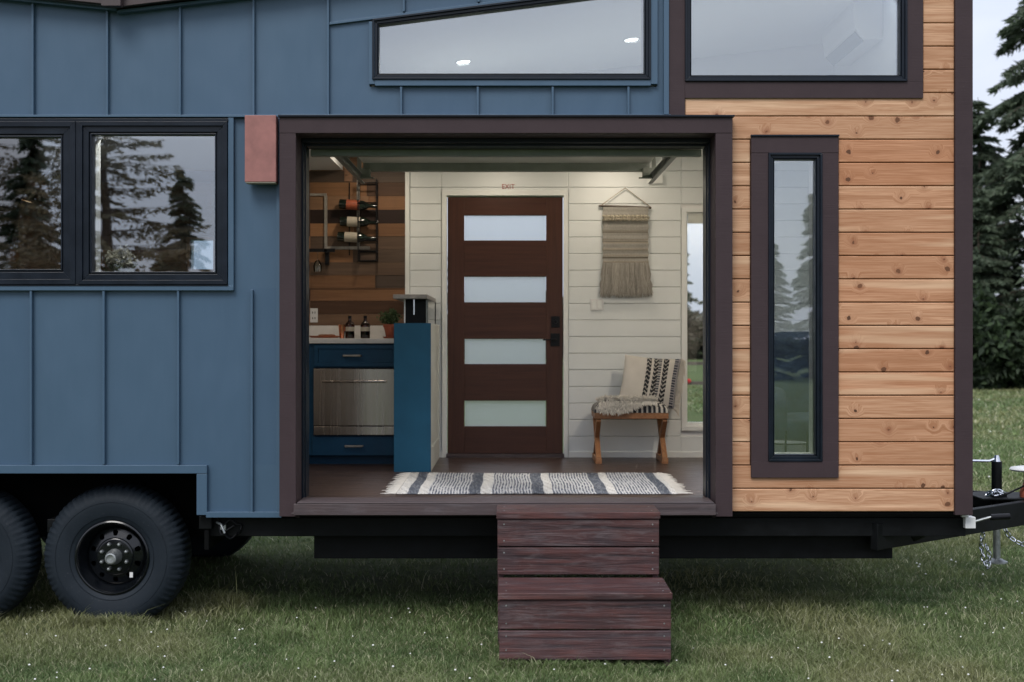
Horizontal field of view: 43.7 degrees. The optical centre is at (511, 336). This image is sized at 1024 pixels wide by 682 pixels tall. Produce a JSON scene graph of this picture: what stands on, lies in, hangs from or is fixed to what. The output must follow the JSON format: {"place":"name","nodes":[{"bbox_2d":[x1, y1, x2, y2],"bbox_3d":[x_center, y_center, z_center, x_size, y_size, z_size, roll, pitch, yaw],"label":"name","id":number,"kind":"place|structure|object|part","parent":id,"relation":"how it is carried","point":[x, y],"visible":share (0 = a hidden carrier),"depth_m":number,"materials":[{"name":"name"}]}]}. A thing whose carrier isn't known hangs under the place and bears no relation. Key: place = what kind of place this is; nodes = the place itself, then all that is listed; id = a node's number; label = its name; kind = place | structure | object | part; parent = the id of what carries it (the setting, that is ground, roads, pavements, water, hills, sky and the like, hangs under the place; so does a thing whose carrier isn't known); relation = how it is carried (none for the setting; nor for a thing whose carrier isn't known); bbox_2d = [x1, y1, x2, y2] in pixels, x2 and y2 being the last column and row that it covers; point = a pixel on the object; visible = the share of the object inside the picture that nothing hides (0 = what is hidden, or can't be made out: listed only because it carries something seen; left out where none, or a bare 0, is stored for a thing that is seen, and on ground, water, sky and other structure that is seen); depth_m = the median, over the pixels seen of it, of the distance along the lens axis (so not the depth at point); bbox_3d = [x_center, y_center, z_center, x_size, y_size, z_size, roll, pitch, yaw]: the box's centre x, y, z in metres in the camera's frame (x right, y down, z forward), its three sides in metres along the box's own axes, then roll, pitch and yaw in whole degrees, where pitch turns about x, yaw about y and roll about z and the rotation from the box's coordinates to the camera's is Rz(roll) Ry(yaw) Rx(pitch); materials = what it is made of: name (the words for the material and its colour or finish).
{"place":"outdoors","nodes":[
{"label":"outdoors","id":0,"kind":"place"},
{"bbox_2d":[0,341,1023,681],"bbox_3d":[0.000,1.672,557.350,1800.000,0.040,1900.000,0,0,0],"label":"ground","id":1,"kind":"structure","parent":0,"point":[694,371],"depth_m":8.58,"materials":[{"name":"green plant"}]},
{"bbox_2d":[0,0,1023,619],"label":"tiny house","id":2,"kind":"structure","parent":1,"relation":"on","point":[154,422],"depth_m":7.35,"materials":[{"name":"blue metal"}]},
{"bbox_2d":[18,198,56,268],"bbox_3d":[-3.740,-0.507,9.575,0.387,1.014,0.750,0,0,0],"label":"lit shelf","id":3,"kind":"object","parent":2,"relation":"attached to","point":[37,241],"visible":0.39,"depth_m":9.57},
{"bbox_2d":[0,121,75,284],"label":"window","id":4,"kind":"structure","parent":2,"relation":"in","point":[22,143],"depth_m":7.33,"materials":[{"name":"black glass"}]},
{"bbox_2d":[102,244,139,271],"bbox_3d":[-2.522,-0.425,8.212,0.234,0.348,0.181,0,0,28],"label":"flower bouquet","id":5,"kind":"object","parent":2,"relation":"in","point":[119,260],"visible":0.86,"depth_m":8.17,"materials":[{"name":"white plant"}]},
{"bbox_2d":[78,121,227,284],"bbox_3d":[-2.057,-0.766,7.354,0.854,0.933,0.092,0,0,0],"label":"window","id":6,"kind":"structure","parent":2,"relation":"in","point":[88,131],"depth_m":7.32,"materials":[{"name":"black glass"}]},
{"bbox_2d":[187,237,214,271],"bbox_3d":[-2.432,-0.645,10.028,0.227,0.274,0.064,0,0,0],"label":"window","id":7,"kind":"structure","parent":2,"relation":"in","point":[189,269],"depth_m":10.00,"materials":[{"name":"white glass"}]},
{"bbox_2d":[245,115,277,183],"bbox_3d":[-1.425,-1.063,7.278,0.177,0.383,0.086,0,0,0],"label":"wall sconce","id":8,"kind":"object","parent":2,"relation":"attached to","point":[261,149],"depth_m":7.24,"materials":[{"name":"pink metal"}]},
{"bbox_2d":[310,308,317,321],"bbox_3d":[-1.546,-0.167,9.973,0.060,0.110,0.009,0,0,0],"label":"wall outlet","id":9,"kind":"object","parent":2,"relation":"attached to","point":[313,314],"depth_m":9.97,"materials":[{"name":"white plastic"}]},
{"bbox_2d":[309,249,334,264],"bbox_3d":[-1.520,-0.621,9.923,0.301,0.120,0.106,0,0,0],"label":"glass holder","id":10,"kind":"object","parent":2,"relation":"attached to","point":[326,251],"visible":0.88,"depth_m":9.87,"materials":[{"name":"black metal"}]},
{"bbox_2d":[313,252,321,271],"bbox_3d":[-1.503,-0.580,9.878,0.066,0.150,0.066,0,0,0],"label":"wine glass","id":11,"kind":"object","parent":10,"relation":"hanging from","point":[319,263],"visible":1,"depth_m":9.87,"materials":[{"name":"clear glass"}]},
{"bbox_2d":[310,180,369,248],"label":"wall shelf","id":12,"kind":"structure","parent":2,"relation":"attached to","point":[325,227],"depth_m":9.96,"materials":[{"name":"black metal"}]},
{"bbox_2d":[309,326,393,463],"bbox_3d":[-1.718,0.429,9.671,1.765,1.031,0.613,0,0,0],"label":"kitchen cabinet","id":13,"kind":"object","parent":2,"relation":"on","point":[375,349],"visible":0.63,"depth_m":9.41,"materials":[{"name":"wood"}]},
{"bbox_2d":[309,334,339,337],"bbox_3d":[-1.407,-0.005,9.580,0.250,0.030,0.175,0,0,0],"label":"copper tray","id":14,"kind":"object","parent":13,"relation":"on","point":[326,336],"visible":0.98,"depth_m":9.53,"materials":[{"name":"orange metal"}]},
{"bbox_2d":[338,325,345,337],"bbox_3d":[-1.278,-0.039,9.600,0.056,0.103,0.056,0,0,0],"label":"copper cup","id":15,"kind":"object","parent":13,"relation":"on","point":[341,331],"visible":1,"depth_m":9.58,"materials":[{"name":"orange metal"}]},
{"bbox_2d":[345,316,354,337],"bbox_3d":[-1.221,-0.072,9.620,0.073,0.171,0.073,0,0,0],"label":"bottle","id":16,"kind":"object","parent":13,"relation":"on","point":[350,329],"visible":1,"depth_m":9.59,"materials":[{"name":"brown glass"}]},
{"bbox_2d":[313,368,393,434],"bbox_3d":[-1.159,0.477,9.616,0.596,0.490,0.568,0,0,0],"label":"oven","id":17,"kind":"object","parent":13,"relation":"in","point":[353,401],"visible":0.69,"depth_m":9.37,"materials":[{"name":"silver metal"}]},
{"bbox_3d":[-1.159,0.444,9.380,0.597,0.418,0.016,0,0,0],"label":"oven door","id":18,"kind":"part","parent":17,"relation":"part of","materials":[{"name":"metal"}]},
{"bbox_2d":[360,316,369,337],"bbox_3d":[-1.105,-0.072,9.620,0.073,0.171,0.073,0,0,0],"label":"bottle","id":19,"kind":"object","parent":13,"relation":"on","point":[365,329],"visible":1,"depth_m":9.59,"materials":[{"name":"brown glass"}]},
{"bbox_2d":[376,308,403,337],"bbox_3d":[-0.913,-0.105,9.602,0.184,0.235,0.161,0,0,42],"label":"potted plant","id":20,"kind":"object","parent":13,"relation":"on","point":[390,318],"visible":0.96,"depth_m":9.56,"materials":[{"name":"green plant"}]},
{"bbox_2d":[349,178,377,261],"bbox_3d":[-1.159,-0.903,9.920,0.229,0.639,0.109,0,0,0],"label":"wine rack","id":21,"kind":"object","parent":2,"relation":"attached to","point":[376,239],"visible":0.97,"depth_m":9.87,"materials":[{"name":"black metal"}]},
{"bbox_2d":[337,232,375,242],"bbox_3d":[-1.205,-0.771,9.915,0.295,0.077,0.077,3,0,0],"label":"wine bottle","id":22,"kind":"object","parent":21,"relation":"in","point":[347,236],"visible":1,"depth_m":9.88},
{"bbox_2d":[339,199,377,209],"bbox_3d":[-1.192,-1.021,9.915,0.295,0.077,0.077,4,0,0],"label":"wine bottle","id":23,"kind":"object","parent":21,"relation":"in","point":[348,204],"visible":1,"depth_m":9.88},
{"bbox_2d":[340,216,378,226],"bbox_3d":[-1.185,-0.891,9.915,0.295,0.077,0.077,2,0,0],"label":"wine bottle","id":24,"kind":"object","parent":21,"relation":"in","point":[349,221],"visible":1,"depth_m":9.88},
{"bbox_2d":[394,323,438,471],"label":"peninsula wall","id":25,"kind":"structure","parent":2,"relation":"on","point":[416,397],"depth_m":8.92,"materials":[{"name":"blue paint"}]},
{"bbox_2d":[393,294,435,323],"bbox_3d":[-0.713,-0.197,9.470,0.246,0.202,1.000,0,0,0],"label":"bar shelf","id":26,"kind":"object","parent":25,"relation":"on","point":[415,308],"visible":0.9,"depth_m":9.10,"materials":[{"name":"stone"}]},
{"bbox_2d":[454,60,471,64],"bbox_3d":[-0.347,-1.960,9.121,0.134,0.004,0.134,-7,0,0],"label":"ceiling light","id":27,"kind":"object","parent":2,"relation":"attached to","point":[461,62],"visible":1,"depth_m":9.13,"materials":[{"name":"white plastic"}]},
{"bbox_2d":[448,197,562,452],"bbox_3d":[-0.053,-0.091,10.005,0.902,2.010,0.101,0,0,0],"label":"entry door","id":28,"kind":"structure","parent":2,"relation":"in","point":[509,258],"depth_m":10.01,"materials":[{"name":"brown wood"}]},
{"bbox_2d":[310,149,701,183],"bbox_3d":[-0.036,-1.242,8.467,2.344,0.317,1.665,0,0,0],"label":"overhead door","id":29,"kind":"structure","parent":2,"relation":"in","point":[374,160],"depth_m":8.96,"materials":[{"name":"metal"}]},
{"bbox_2d":[372,0,650,79],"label":"window","id":30,"kind":"structure","parent":2,"relation":"in","point":[377,23],"depth_m":7.32,"materials":[{"name":"black metal"}]},
{"bbox_2d":[380,472,692,493],"bbox_3d":[0.150,0.937,8.222,1.894,0.011,1.177,0,0,0],"label":"striped rug","id":31,"kind":"object","parent":2,"relation":"on","point":[444,482],"visible":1,"depth_m":8.16,"materials":[{"name":"fabric"}]},
{"bbox_2d":[590,299,603,309],"bbox_3d":[0.665,-0.251,9.992,0.104,0.090,0.013,0,0,0],"label":"light switch","id":32,"kind":"object","parent":2,"relation":"attached to","point":[596,304],"visible":1,"depth_m":9.99,"materials":[{"name":"white plastic"}]},
{"bbox_2d":[599,188,652,297],"bbox_3d":[0.890,-0.734,9.963,0.425,0.863,0.050,0,0,0],"label":"wall hanging","id":33,"kind":"object","parent":2,"relation":"hanging from","point":[625,270],"depth_m":9.97,"materials":[{"name":"beige fabric"}]},
{"bbox_2d":[591,400,668,463],"bbox_3d":[0.892,0.711,9.707,0.558,0.468,0.434,0,0,0],"label":"stool","id":34,"kind":"object","parent":2,"relation":"on","point":[659,411],"visible":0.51,"depth_m":9.51,"materials":[{"name":"brown wood"}]},
{"bbox_2d":[595,394,657,415],"bbox_3d":[0.860,0.510,9.566,0.473,0.161,0.243,0,0,0],"label":"fleece throw","id":35,"kind":"object","parent":34,"relation":"on","point":[611,407],"visible":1,"depth_m":9.47,"materials":[{"name":"fur"}]},
{"bbox_2d":[620,355,685,415],"bbox_3d":[1.067,0.374,9.763,0.518,0.458,0.138,5,-14,-3],"label":"pillow","id":36,"kind":"object","parent":34,"relation":"on","point":[642,376],"visible":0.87,"depth_m":9.73,"materials":[{"name":"fabric"}]},
{"bbox_2d":[622,37,640,42],"bbox_3d":[0.847,-2.103,9.056,0.134,0.004,0.134,-7,0,0],"label":"ceiling light","id":37,"kind":"object","parent":2,"relation":"attached to","point":[633,39],"visible":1,"depth_m":9.06,"materials":[{"name":"white plastic"}]},
{"bbox_2d":[686,213,702,425],"bbox_3d":[1.490,-0.137,10.046,0.254,1.677,0.068,0,0,0],"label":"window","id":38,"kind":"structure","parent":2,"relation":"in","point":[693,218],"depth_m":10.03,"materials":[{"name":"white wood"}]},
{"bbox_2d":[774,331,808,451],"bbox_3d":[1.995,0.404,8.340,0.750,0.880,0.680,0,0,0],"label":"armchair","id":39,"kind":"object","parent":2,"relation":"on","point":[791,383],"visible":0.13,"depth_m":8.50,"materials":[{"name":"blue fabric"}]},
{"bbox_2d":[768,153,822,461],"bbox_3d":[1.623,-0.169,7.354,0.309,1.768,0.092,0,0,0],"label":"window","id":40,"kind":"structure","parent":2,"relation":"in","point":[817,158],"depth_m":7.32,"materials":[{"name":"black glass"}]},
{"bbox_2d":[685,0,907,80],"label":"window","id":41,"kind":"structure","parent":2,"relation":"in","point":[901,6],"depth_m":7.32,"materials":[{"name":"black metal"}]},
{"bbox_2d":[822,0,882,65],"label":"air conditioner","id":42,"kind":"object","parent":2,"relation":"attached to","point":[853,32],"visible":0.92,"depth_m":8.81,"materials":[{"name":"white plastic"}]},
{"bbox_2d":[1009,465,1023,496],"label":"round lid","id":43,"kind":"object","parent":2,"relation":"on","point":[1018,469],"visible":0.98,"depth_m":8.53,"materials":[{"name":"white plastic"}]},
{"bbox_2d":[26,399,1023,681],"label":"clover flowers","id":44,"kind":"object","parent":1,"relation":"on","point":[604,663],"visible":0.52,"depth_m":6.73,"materials":[{"name":"white plant"}]},
{"bbox_2d":[447,362,702,384],"bbox_3d":[-2.800,1.100,27.345,22.500,1.300,0.130,0,0,0],"label":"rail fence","id":45,"kind":"object","parent":1,"relation":"on","point":[695,382],"depth_m":27.28,"materials":[{"name":"brown wood"}]},
{"bbox_2d":[496,505,672,665],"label":"wooden steps","id":46,"kind":"structure","parent":1,"relation":"on","point":[584,603],"depth_m":6.60,"materials":[{"name":"brown wood"}]},
{"bbox_2d":[687,251,698,315],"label":"conifer","id":47,"kind":"object","parent":1,"relation":"on","point":[690,299],"visible":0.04,"depth_m":108.25,"materials":[{"name":"green plant"}]},
{"bbox_2d":[687,307,702,359],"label":"shrub","id":48,"kind":"object","parent":1,"relation":"on","point":[694,337],"visible":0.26,"depth_m":92.81,"materials":[{"name":"green plant"}]},
{"bbox_2d":[973,283,1016,389],"bbox_3d":[14.100,0.434,41.063,4.209,4.273,3.701,0,0,40],"label":"bush","id":49,"kind":"object","parent":1,"relation":"on","point":[986,338],"visible":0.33,"depth_m":39.81,"materials":[{"name":"green plant"}]},
{"bbox_2d":[973,0,1023,386],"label":"conifer","id":50,"kind":"object","parent":1,"relation":"on","point":[1006,177],"visible":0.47,"depth_m":42.60,"materials":[{"name":"green plant"}]},
{"bbox_2d":[973,187,1023,388],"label":"conifer","id":51,"kind":"object","parent":1,"relation":"on","point":[982,220],"visible":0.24,"depth_m":41.44,"materials":[{"name":"green plant"}]},
{"bbox_2d":[973,100,1023,301],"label":"conifer","id":52,"kind":"object","parent":1,"relation":"on","point":[984,152],"visible":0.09,"depth_m":44.64,"materials":[{"name":"green plant"}]},
{"bbox_2d":[973,295,1023,388],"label":"bush","id":53,"kind":"object","parent":1,"relation":"on","point":[1013,323],"visible":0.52,"depth_m":40.20,"materials":[{"name":"green plant"}]},
{"bbox_2d":[994,219,1023,297],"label":"conifer","id":54,"kind":"object","parent":1,"relation":"on","point":[1002,223],"visible":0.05,"depth_m":112.48,"materials":[{"name":"green plant"}]},
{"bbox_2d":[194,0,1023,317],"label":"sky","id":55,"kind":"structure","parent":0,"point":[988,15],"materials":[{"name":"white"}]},
{"bbox_2d":[774,431,808,451],"bbox_3d":[1.673,0.764,7.800,0.300,0.360,0.300,0,0,0],"label":"side table","id":56,"kind":"object","parent":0,"point":[785,445],"visible":0.21,"depth_m":7.69,"materials":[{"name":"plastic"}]}
]}

